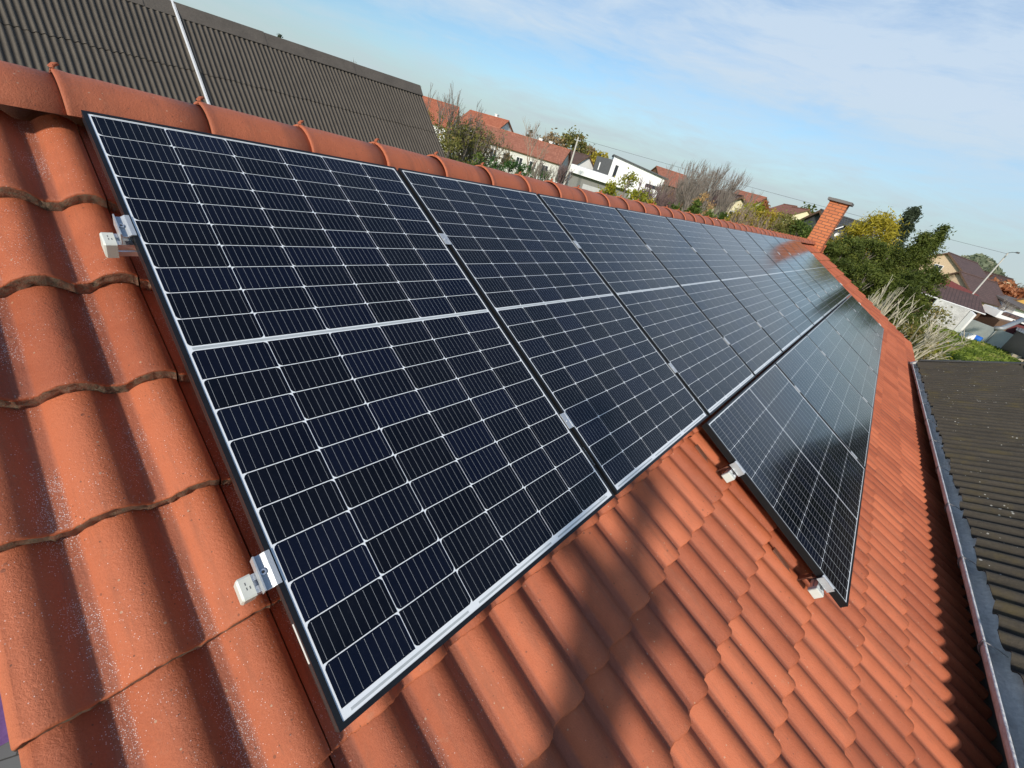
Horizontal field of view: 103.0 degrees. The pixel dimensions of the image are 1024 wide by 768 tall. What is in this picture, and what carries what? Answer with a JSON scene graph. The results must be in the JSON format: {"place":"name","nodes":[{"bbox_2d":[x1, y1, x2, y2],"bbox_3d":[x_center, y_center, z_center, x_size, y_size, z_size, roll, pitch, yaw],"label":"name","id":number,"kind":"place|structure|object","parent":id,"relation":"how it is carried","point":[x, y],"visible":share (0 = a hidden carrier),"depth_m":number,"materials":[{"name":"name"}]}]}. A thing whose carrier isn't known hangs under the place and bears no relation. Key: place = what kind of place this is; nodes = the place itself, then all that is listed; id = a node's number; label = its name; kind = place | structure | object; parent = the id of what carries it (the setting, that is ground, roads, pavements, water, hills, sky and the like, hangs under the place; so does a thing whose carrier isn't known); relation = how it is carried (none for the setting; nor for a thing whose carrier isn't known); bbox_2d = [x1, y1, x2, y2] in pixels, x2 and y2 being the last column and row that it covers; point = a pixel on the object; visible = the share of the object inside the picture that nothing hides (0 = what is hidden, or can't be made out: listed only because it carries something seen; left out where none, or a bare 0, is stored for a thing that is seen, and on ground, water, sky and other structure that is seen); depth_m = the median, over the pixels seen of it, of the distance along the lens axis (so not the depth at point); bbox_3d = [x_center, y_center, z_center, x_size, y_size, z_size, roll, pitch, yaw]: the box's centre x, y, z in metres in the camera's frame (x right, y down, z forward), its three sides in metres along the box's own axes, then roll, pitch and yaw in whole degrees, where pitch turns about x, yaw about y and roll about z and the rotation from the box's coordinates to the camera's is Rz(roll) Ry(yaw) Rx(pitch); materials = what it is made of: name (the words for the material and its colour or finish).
{"place":"outdoors","nodes":[
{"label":"outdoors","id":0,"kind":"place"},
{"bbox_2d":[0,742,20,767],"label":"paved yard","id":1,"kind":"structure","parent":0,"point":[9,758],"depth_m":3.33,"materials":[{"name":"concrete"}]},
{"bbox_2d":[0,694,8,745],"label":"tarpaulin","id":2,"kind":"object","parent":1,"relation":"on","point":[4,738],"depth_m":3.34,"materials":[{"name":"plastic"}]},
{"bbox_2d":[0,0,445,157],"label":"corrugated barn","id":3,"kind":"structure","parent":0,"point":[172,49],"depth_m":9.13,"materials":[{"name":"grey metal"}]},
{"bbox_2d":[422,96,459,154],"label":"orange roofed house","id":4,"kind":"structure","parent":0,"point":[434,106],"depth_m":64.52,"materials":[{"name":"tile"}]},
{"bbox_2d":[459,110,512,154],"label":"orange roofed house","id":5,"kind":"structure","parent":0,"point":[497,121],"depth_m":86.14,"materials":[{"name":"tile"}]},
{"bbox_2d":[473,123,570,181],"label":"long house","id":6,"kind":"structure","parent":0,"point":[554,155],"depth_m":74.44,"materials":[{"name":"white paint"}]},
{"bbox_2d":[566,150,593,185],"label":"gabled house","id":7,"kind":"structure","parent":0,"point":[582,160],"depth_m":80.80,"materials":[{"name":"white paint"}]},
{"bbox_2d":[174,0,1023,286],"label":"sky","id":8,"kind":"structure","parent":0,"point":[900,105],"materials":[{"name":"blue"}]},
{"bbox_2d":[568,164,635,198],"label":"garage","id":9,"kind":"structure","parent":0,"point":[587,179],"depth_m":66.75,"materials":[{"name":"grey paint"}]},
{"bbox_2d":[593,154,667,198],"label":"modern house","id":10,"kind":"structure","parent":0,"point":[616,166],"depth_m":75.90,"materials":[{"name":"white paint"}]},
{"bbox_2d":[650,166,686,209],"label":"red roofed house","id":11,"kind":"structure","parent":0,"point":[661,171],"depth_m":102.28,"materials":[{"name":"brown tile"}]},
{"bbox_2d":[735,190,769,222],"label":"red roofed house","id":12,"kind":"structure","parent":0,"point":[760,198],"depth_m":73.65,"materials":[{"name":"tile"}]},
{"bbox_2d":[770,206,811,224],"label":"red roofed house","id":13,"kind":"structure","parent":0,"point":[802,212],"depth_m":79.53,"materials":[{"name":"tile"}]},
{"bbox_2d":[787,209,870,251],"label":"dark roofed house","id":14,"kind":"structure","parent":0,"point":[814,217],"depth_m":38.01,"materials":[{"name":"brown tile"}]},
{"bbox_2d":[924,299,975,332],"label":"grey wall","id":15,"kind":"structure","parent":0,"point":[960,318],"depth_m":46.89,"materials":[{"name":"white paint"}]},
{"bbox_2d":[914,252,989,279],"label":"beige house","id":16,"kind":"structure","parent":0,"point":[949,262],"depth_m":61.98,"materials":[{"name":"paint"}]},
{"label":"ground","id":17,"kind":"structure","parent":0,"visible":0},
{"bbox_2d":[436,122,476,164],"bbox_3d":[-3.508,-10.526,21.266,3.793,5.380,3.930,21,30,7],"label":"shrub","id":18,"kind":"object","parent":17,"relation":"on","point":[446,145],"visible":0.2,"depth_m":20.38,"materials":[{"name":"green plant"}]},
{"bbox_2d":[421,82,499,164],"bbox_3d":[-3.799,-12.437,22.501,5.724,7.037,3.221,2,33,-24],"label":"garden tree","id":19,"kind":"object","parent":17,"relation":"on","point":[465,135],"visible":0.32,"depth_m":21.68,"materials":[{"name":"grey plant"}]},
{"bbox_2d":[449,99,516,168],"bbox_3d":[-2.309,-13.507,25.262,4.568,6.832,3.029,6,31,-19],"label":"garden tree","id":20,"kind":"object","parent":17,"relation":"on","point":[484,155],"visible":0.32,"depth_m":24.57,"materials":[{"name":"green plant"}]},
{"bbox_2d":[0,60,1002,767],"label":"tiled roof","id":21,"kind":"structure","parent":17,"relation":"on","point":[666,610],"depth_m":1.14,"materials":[{"name":"tile"}]},
{"bbox_2d":[99,232,137,257],"bbox_3d":[3.141,-1.818,5.648,12.788,0.117,0.230,-18,70,-45],"label":"mounting rail","id":22,"kind":"object","parent":21,"relation":"attached to","point":[112,246],"visible":0.13,"depth_m":1.06,"materials":[{"name":"metal"}]},
{"bbox_2d":[112,214,136,244],"bbox_3d":[-1.008,-0.403,1.061,0.032,0.035,0.072,-18,70,-45],"label":"end clamp","id":23,"kind":"object","parent":22,"relation":"attached to","point":[123,226],"visible":1,"depth_m":1.05,"materials":[{"name":"metal"}]},
{"bbox_2d":[398,168,707,494],"bbox_3d":[0.263,-0.413,2.093,1.039,0.035,1.755,-18,70,-45],"label":"solar panel","id":24,"kind":"object","parent":22,"relation":"attached to","point":[615,388],"visible":1,"depth_m":1.97,"materials":[{"name":"black glass"}]},
{"bbox_2d":[761,234,837,309],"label":"solar panel","id":25,"kind":"object","parent":22,"relation":"on","point":[808,279],"visible":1,"depth_m":7.33,"materials":[{"name":"blue glass"}]},
{"bbox_2d":[773,236,842,304],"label":"solar panel","id":26,"kind":"object","parent":22,"relation":"on","point":[812,273],"visible":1,"depth_m":8.08,"materials":[{"name":"blue glass"}]},
{"bbox_2d":[233,573,271,604],"bbox_3d":[3.649,-1.036,5.414,12.788,0.117,0.230,-18,70,-45],"label":"mounting rail","id":27,"kind":"object","parent":21,"relation":"attached to","point":[247,588],"visible":0.16,"depth_m":0.82,"materials":[{"name":"metal"}]},
{"bbox_2d":[250,549,282,593],"bbox_3d":[-0.500,0.381,0.827,0.032,0.035,0.072,-18,70,-45],"label":"end clamp","id":28,"kind":"object","parent":27,"relation":"attached to","point":[266,572],"visible":1,"depth_m":0.82,"materials":[{"name":"metal"}]},
{"bbox_2d":[81,110,614,732],"bbox_3d":[-0.439,-0.181,1.342,1.047,0.035,1.755,-18,70,-45],"label":"solar panel","id":29,"kind":"object","parent":27,"relation":"on","point":[417,478],"visible":1,"depth_m":1.15,"materials":[{"name":"black glass"}]},
{"bbox_2d":[537,194,754,415],"bbox_3d":[0.970,-0.645,2.845,1.039,0.036,1.755,-18,70,-45],"label":"solar panel","id":30,"kind":"object","parent":27,"relation":"attached to","point":[714,373],"visible":1,"depth_m":2.75,"materials":[{"name":"blue glass"}]},
{"bbox_2d":[615,208,782,375],"bbox_3d":[1.675,-0.880,3.599,1.039,0.035,1.755,-18,70,-45],"label":"solar panel","id":31,"kind":"object","parent":27,"relation":"on","point":[752,344],"visible":1,"depth_m":3.52,"materials":[{"name":"blue glass"}]},
{"bbox_2d":[666,217,800,351],"bbox_3d":[2.381,-1.113,4.351,1.039,0.035,1.755,-18,70,-45],"label":"solar panel","id":32,"kind":"object","parent":27,"relation":"attached to","point":[783,334],"visible":1,"depth_m":4.28,"materials":[{"name":"blue glass"}]},
{"bbox_2d":[701,223,813,336],"bbox_3d":[3.086,-1.344,5.106,1.039,0.035,1.755,-18,70,-45],"label":"solar panel","id":33,"kind":"object","parent":27,"relation":"attached to","point":[782,302],"visible":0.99,"depth_m":5.05,"materials":[{"name":"blue glass"}]},
{"bbox_2d":[726,228,823,325],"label":"solar panel","id":34,"kind":"object","parent":27,"relation":"attached to","point":[787,286],"visible":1,"depth_m":5.81,"materials":[{"name":"blue glass"}]},
{"bbox_2d":[745,231,831,316],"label":"solar panel","id":35,"kind":"object","parent":27,"relation":"attached to","point":[795,278],"visible":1,"depth_m":6.56,"materials":[{"name":"blue glass"}]},
{"bbox_2d":[784,238,846,300],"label":"solar panel","id":36,"kind":"object","parent":27,"relation":"attached to","point":[819,272],"visible":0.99,"depth_m":8.84,"materials":[{"name":"blue glass"}]},
{"bbox_2d":[793,240,850,296],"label":"solar panel","id":37,"kind":"object","parent":27,"relation":"on","point":[829,275],"visible":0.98,"depth_m":9.61,"materials":[{"name":"blue glass"}]},
{"bbox_2d":[695,444,736,482],"bbox_3d":[4.629,-0.750,5.963,10.745,0.117,0.230,-18,70,-45],"label":"mounting rail","id":38,"kind":"object","parent":21,"relation":"attached to","point":[729,474],"visible":0.22,"depth_m":2.13,"materials":[{"name":"metal"}]},
{"bbox_2d":[730,460,745,476],"bbox_3d":[1.173,0.438,2.115,0.032,0.035,0.072,-18,70,-45],"label":"end clamp","id":39,"kind":"object","parent":38,"relation":"attached to","point":[737,468],"visible":1,"depth_m":2.10,"materials":[{"name":"metal"}]},
{"bbox_2d":[702,363,865,607],"bbox_3d":[1.893,0.448,2.688,1.755,0.035,1.039,-18,70,-45],"label":"solar panel","id":40,"kind":"object","parent":38,"relation":"on","point":[771,432],"visible":1,"depth_m":2.43,"materials":[{"name":"black glass"}]},
{"bbox_2d":[837,301,881,353],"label":"solar panel","id":41,"kind":"object","parent":38,"relation":"on","point":[859,323],"visible":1,"depth_m":7.66,"materials":[{"name":"black glass"}]},
{"bbox_2d":[773,547,823,598],"bbox_3d":[4.966,-0.232,5.808,10.745,0.117,0.230,-18,70,-45],"label":"mounting rail","id":42,"kind":"object","parent":21,"relation":"attached to","point":[815,589],"visible":0.21,"depth_m":2.00,"materials":[{"name":"metal"}]},
{"bbox_2d":[773,335,873,468],"bbox_3d":[3.077,0.057,3.952,1.755,0.035,1.039,-18,70,-45],"label":"solar panel","id":43,"kind":"object","parent":42,"relation":"attached to","point":[838,403],"visible":1,"depth_m":3.79,"materials":[{"name":"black glass"}]},
{"bbox_2d":[817,574,834,592],"bbox_3d":[1.511,0.959,1.959,0.032,0.035,0.072,-18,70,-45],"label":"end clamp","id":44,"kind":"object","parent":42,"relation":"attached to","point":[826,583],"visible":1,"depth_m":1.95,"materials":[{"name":"metal"}]},
{"bbox_2d":[806,319,877,408],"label":"solar panel","id":45,"kind":"object","parent":42,"relation":"attached to","point":[858,373],"visible":1,"depth_m":5.10,"materials":[{"name":"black glass"}]},
{"bbox_2d":[824,308,880,375],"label":"solar panel","id":46,"kind":"object","parent":42,"relation":"on","point":[864,349],"visible":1,"depth_m":6.38,"materials":[{"name":"black glass"}]},
{"bbox_2d":[845,295,883,339],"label":"solar panel","id":47,"kind":"object","parent":42,"relation":"attached to","point":[865,315],"visible":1,"depth_m":8.94,"materials":[{"name":"black glass"}]},
{"bbox_2d":[497,156,521,174],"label":"hedge shrub","id":48,"kind":"object","parent":17,"relation":"on","point":[510,165],"visible":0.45,"depth_m":46.49,"materials":[{"name":"green plant"}]},
{"bbox_2d":[516,162,534,177],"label":"hedge shrub","id":49,"kind":"object","parent":17,"relation":"on","point":[520,169],"visible":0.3,"depth_m":47.41,"materials":[{"name":"green plant"}]},
{"bbox_2d":[522,119,553,173],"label":"bare tree","id":50,"kind":"object","parent":17,"relation":"on","point":[543,150],"visible":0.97,"depth_m":56.97,"materials":[{"name":"beige plant"}]},
{"bbox_2d":[531,154,555,180],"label":"bare shrub","id":51,"kind":"object","parent":17,"relation":"on","point":[539,167],"visible":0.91,"depth_m":44.21,"materials":[{"name":"grey plant"}]},
{"bbox_2d":[537,128,567,147],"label":"autumn tree","id":52,"kind":"object","parent":17,"relation":"on","point":[551,136],"visible":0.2,"depth_m":105.95,"materials":[{"name":"brown plant"}]},
{"bbox_2d":[555,159,573,184],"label":"bare shrub","id":53,"kind":"object","parent":17,"relation":"on","point":[561,173],"visible":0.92,"depth_m":46.17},
{"bbox_2d":[559,125,591,153],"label":"autumn tree","id":54,"kind":"object","parent":17,"relation":"on","point":[570,141],"visible":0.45,"depth_m":107.91,"materials":[{"name":"green plant"}]},
{"bbox_2d":[596,179,618,195],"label":"shrub","id":55,"kind":"object","parent":17,"relation":"on","point":[608,188],"visible":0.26,"depth_m":29.79,"materials":[{"name":"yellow plant"}]},
{"bbox_2d":[613,167,639,199],"bbox_3d":[8.137,-13.303,31.291,3.050,5.986,2.971,11,30,-10],"label":"shrub","id":56,"kind":"object","parent":17,"relation":"on","point":[628,183],"visible":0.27,"depth_m":30.50,"materials":[{"name":"green plant"}]},
{"bbox_2d":[628,187,651,202],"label":"shrub","id":57,"kind":"object","parent":17,"relation":"on","point":[641,198],"visible":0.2,"depth_m":29.45,"materials":[{"name":"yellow plant"}]},
{"bbox_2d":[637,177,662,202],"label":"bare shrub","id":58,"kind":"object","parent":17,"relation":"on","point":[652,194],"visible":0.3,"depth_m":39.79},
{"bbox_2d":[640,187,677,207],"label":"bare shrub","id":59,"kind":"object","parent":17,"relation":"on","point":[662,203],"visible":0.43,"depth_m":39.92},
{"bbox_2d":[654,163,692,207],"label":"bare tree","id":60,"kind":"object","parent":17,"relation":"on","point":[678,190],"visible":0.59,"depth_m":45.04,"materials":[{"name":"brown plant"}]},
{"bbox_2d":[673,160,712,211],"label":"bare tree","id":61,"kind":"object","parent":17,"relation":"on","point":[691,194],"visible":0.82,"depth_m":42.59,"materials":[{"name":"grey plant"}]},
{"bbox_2d":[683,199,702,213],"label":"conifer bush","id":62,"kind":"object","parent":17,"relation":"on","point":[694,208],"visible":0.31,"depth_m":35.42,"materials":[{"name":"green plant"}]},
{"bbox_2d":[690,191,715,215],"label":"autumn bush","id":63,"kind":"object","parent":17,"relation":"on","point":[704,196],"visible":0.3,"depth_m":38.44,"materials":[{"name":"beige plant"}]},
{"bbox_2d":[691,162,751,217],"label":"bare tree","id":64,"kind":"object","parent":17,"relation":"on","point":[716,182],"visible":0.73,"depth_m":44.63,"materials":[{"name":"brown plant"}]},
{"bbox_2d":[704,164,740,196],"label":"bare tree","id":65,"kind":"object","parent":17,"relation":"on","point":[723,186],"visible":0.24,"depth_m":47.71,"materials":[{"name":"grey plant"}]},
{"bbox_2d":[701,189,747,218],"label":"cream house","id":66,"kind":"structure","parent":17,"relation":"on","point":[740,200],"depth_m":45.92,"materials":[{"name":"paint"}]},
{"bbox_2d":[714,173,761,216],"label":"bare tree","id":67,"kind":"object","parent":17,"relation":"on","point":[727,202],"visible":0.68,"depth_m":42.20,"materials":[{"name":"grey plant"}]},
{"bbox_2d":[728,199,754,224],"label":"bare shrub","id":68,"kind":"object","parent":17,"relation":"on","point":[740,220],"visible":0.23,"depth_m":27.03,"materials":[{"name":"beige plant"}]},
{"bbox_2d":[728,200,768,223],"bbox_3d":[16.260,-9.963,29.387,3.124,6.428,3.302,36,35,30],"label":"shrub","id":69,"kind":"object","parent":17,"relation":"on","point":[759,207],"visible":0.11,"depth_m":28.10,"materials":[{"name":"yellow plant"}]},
{"bbox_2d":[744,206,781,231],"bbox_3d":[15.886,-9.022,27.932,2.434,5.930,1.840,36,35,30],"label":"bare shrub","id":70,"kind":"object","parent":17,"relation":"on","point":[752,221],"visible":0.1,"depth_m":26.73,"materials":[{"name":"beige plant"}]},
{"bbox_2d":[749,208,787,228],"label":"shrub","id":71,"kind":"object","parent":17,"relation":"on","point":[762,214],"visible":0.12,"depth_m":27.07,"materials":[{"name":"yellow plant"}]},
{"bbox_2d":[760,207,796,233],"bbox_3d":[17.869,-9.223,28.939,4.017,6.455,3.614,36,35,30],"label":"shrub","id":72,"kind":"object","parent":17,"relation":"on","point":[783,216],"visible":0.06,"depth_m":27.22,"materials":[{"name":"green plant"}]},
{"bbox_2d":[769,217,799,234],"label":"shrub","id":73,"kind":"object","parent":17,"relation":"on","point":[782,227],"visible":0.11,"depth_m":25.81,"materials":[{"name":"green plant"}]},
{"bbox_2d":[778,218,814,235],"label":"shrub","id":74,"kind":"object","parent":17,"relation":"on","point":[800,224],"visible":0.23,"depth_m":25.46,"materials":[{"name":"green plant"}]},
{"bbox_2d":[823,241,844,263],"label":"juniper tree","id":75,"kind":"object","parent":17,"relation":"on","point":[830,247],"visible":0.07,"depth_m":21.10,"materials":[{"name":"green plant"}]},
{"bbox_2d":[823,234,869,276],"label":"juniper tree","id":76,"kind":"object","parent":17,"relation":"on","point":[856,246],"visible":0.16,"depth_m":21.34,"materials":[{"name":"green plant"}]},
{"bbox_2d":[830,256,866,293],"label":"juniper tree","id":77,"kind":"object","parent":17,"relation":"on","point":[842,264],"visible":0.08,"depth_m":20.30,"materials":[{"name":"green plant"}]},
{"bbox_2d":[836,235,895,293],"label":"juniper tree","id":78,"kind":"object","parent":17,"relation":"on","point":[873,245],"visible":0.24,"depth_m":21.51,"materials":[{"name":"green plant"}]},
{"bbox_2d":[827,206,909,281],"bbox_3d":[21.151,-7.210,25.820,5.202,7.854,5.700,-2,35,-30],"label":"golden conifer","id":79,"kind":"object","parent":17,"relation":"on","point":[879,223],"visible":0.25,"depth_m":24.05,"materials":[{"name":"yellow plant"}]},
{"bbox_2d":[842,254,898,308],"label":"juniper tree","id":80,"kind":"object","parent":17,"relation":"on","point":[869,269],"visible":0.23,"depth_m":19.62,"materials":[{"name":"green plant"}]},
{"bbox_2d":[849,239,909,320],"bbox_3d":[19.940,-5.084,23.383,4.191,6.446,4.108,2,33,-25],"label":"juniper tree","id":81,"kind":"object","parent":17,"relation":"on","point":[891,264],"visible":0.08,"depth_m":21.78,"materials":[{"name":"green plant"}]},
{"bbox_2d":[868,275,903,315],"bbox_3d":[16.065,-2.729,18.729,0.962,4.647,1.376,86,72,59],"label":"dead shrub","id":82,"kind":"object","parent":17,"relation":"on","point":[885,310],"visible":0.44,"depth_m":17.99,"materials":[{"name":"plant"}]},
{"bbox_2d":[864,268,935,339],"bbox_3d":[18.562,-3.403,20.691,4.283,5.466,4.256,36,35,30],"label":"juniper tree","id":83,"kind":"object","parent":17,"relation":"on","point":[911,282],"visible":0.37,"depth_m":19.45,"materials":[{"name":"green plant"}]},
{"bbox_2d":[882,205,923,257],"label":"spruce tree","id":84,"kind":"object","parent":17,"relation":"on","point":[911,215],"visible":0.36,"depth_m":39.78,"materials":[{"name":"green plant"}]},
{"bbox_2d":[870,229,943,317],"bbox_3d":[20.841,-4.918,22.599,3.117,7.094,3.363,5,32,-21],"label":"juniper tree","id":85,"kind":"object","parent":17,"relation":"on","point":[915,251],"visible":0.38,"depth_m":21.29,"materials":[{"name":"green plant"}]},
{"bbox_2d":[885,265,952,336],"bbox_3d":[20.635,-3.558,21.775,3.074,5.692,3.254,-1,34,-29],"label":"juniper tree","id":86,"kind":"object","parent":17,"relation":"on","point":[938,278],"visible":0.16,"depth_m":20.27,"materials":[{"name":"green plant"}]},
{"bbox_2d":[892,318,949,360],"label":"undergrowth","id":87,"kind":"object","parent":17,"relation":"on","point":[921,332],"visible":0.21,"depth_m":18.97,"materials":[{"name":"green plant"}]},
{"bbox_2d":[888,296,965,360],"bbox_3d":[17.723,-1.663,18.198,2.647,4.297,2.500,11,30,-11],"label":"dead shrub","id":88,"kind":"object","parent":17,"relation":"on","point":[926,336],"visible":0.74,"depth_m":17.93,"materials":[{"name":"plant"}]},
{"bbox_2d":[901,223,955,304],"bbox_3d":[21.773,-5.120,22.869,2.835,7.611,2.446,36,35,30],"label":"juniper tree","id":89,"kind":"object","parent":17,"relation":"on","point":[943,230],"visible":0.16,"depth_m":21.43,"materials":[{"name":"green plant"}]},
{"bbox_2d":[905,301,955,356],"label":"undergrowth","id":90,"kind":"object","parent":17,"relation":"on","point":[936,312],"visible":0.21,"depth_m":24.62,"materials":[{"name":"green plant"}]},
{"bbox_2d":[906,317,970,359],"bbox_3d":[20.372,-1.722,20.418,3.061,3.567,3.747,36,35,30],"label":"dead shrub","id":91,"kind":"object","parent":17,"relation":"on","point":[951,347],"visible":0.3,"depth_m":19.47,"materials":[{"name":"plant"}]},
{"bbox_2d":[914,279,985,325],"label":"lean to","id":92,"kind":"object","parent":17,"relation":"on","point":[954,293],"visible":0.48,"depth_m":49.85,"materials":[{"name":"brown tile"}]},
{"bbox_2d":[910,359,1023,767],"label":"corrugated outbuilding","id":93,"kind":"structure","parent":17,"relation":"on","point":[973,413],"depth_m":3.87,"materials":[{"name":"grey metal"}]},
{"bbox_2d":[914,322,1022,361],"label":"grass","id":94,"kind":"structure","parent":17,"relation":"on","point":[974,350],"depth_m":37.64,"materials":[{"name":"plant"}]},
{"bbox_2d":[943,271,1003,306],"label":"beige house","id":95,"kind":"structure","parent":17,"relation":"on","point":[987,291],"depth_m":56.05,"materials":[{"name":"tile"}]},
{"bbox_2d":[962,320,1012,347],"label":"concrete fence","id":96,"kind":"object","parent":17,"relation":"on","point":[991,336],"visible":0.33,"depth_m":44.84,"materials":[{"name":"grey concrete"}]},
{"bbox_2d":[976,304,1014,330],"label":"brown shed","id":97,"kind":"structure","parent":17,"relation":"on","point":[993,317],"depth_m":50.66,"materials":[{"name":"brown wood"}]},
{"bbox_2d":[989,275,1023,298],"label":"tree","id":98,"kind":"object","parent":17,"relation":"on","point":[1011,291],"visible":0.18,"depth_m":64.10,"materials":[{"name":"orange plant"}]},
{"bbox_2d":[994,318,1023,330],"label":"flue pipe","id":99,"kind":"object","parent":17,"relation":"on","point":[1011,324],"visible":1,"depth_m":39.79,"materials":[{"name":"grey metal"}]},
{"bbox_2d":[996,295,1023,323],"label":"white annex","id":100,"kind":"object","parent":17,"relation":"on","point":[1019,311],"visible":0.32,"depth_m":55.79,"materials":[{"name":"paint"}]},
{"bbox_2d":[1001,327,1023,359],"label":"grey sheet shed","id":101,"kind":"structure","parent":17,"relation":"on","point":[1014,343],"depth_m":41.51,"materials":[{"name":"metal"}]},
{"bbox_2d":[1001,312,1023,333],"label":"maroon shed","id":102,"kind":"structure","parent":17,"relation":"on","point":[1012,330],"depth_m":43.93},
{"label":"hill","id":103,"kind":"structure","parent":0,"visible":0},
{"bbox_2d":[961,253,1023,287],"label":"woodland","id":104,"kind":"object","parent":103,"relation":"on","point":[987,263],"visible":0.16,"depth_m":259.19,"materials":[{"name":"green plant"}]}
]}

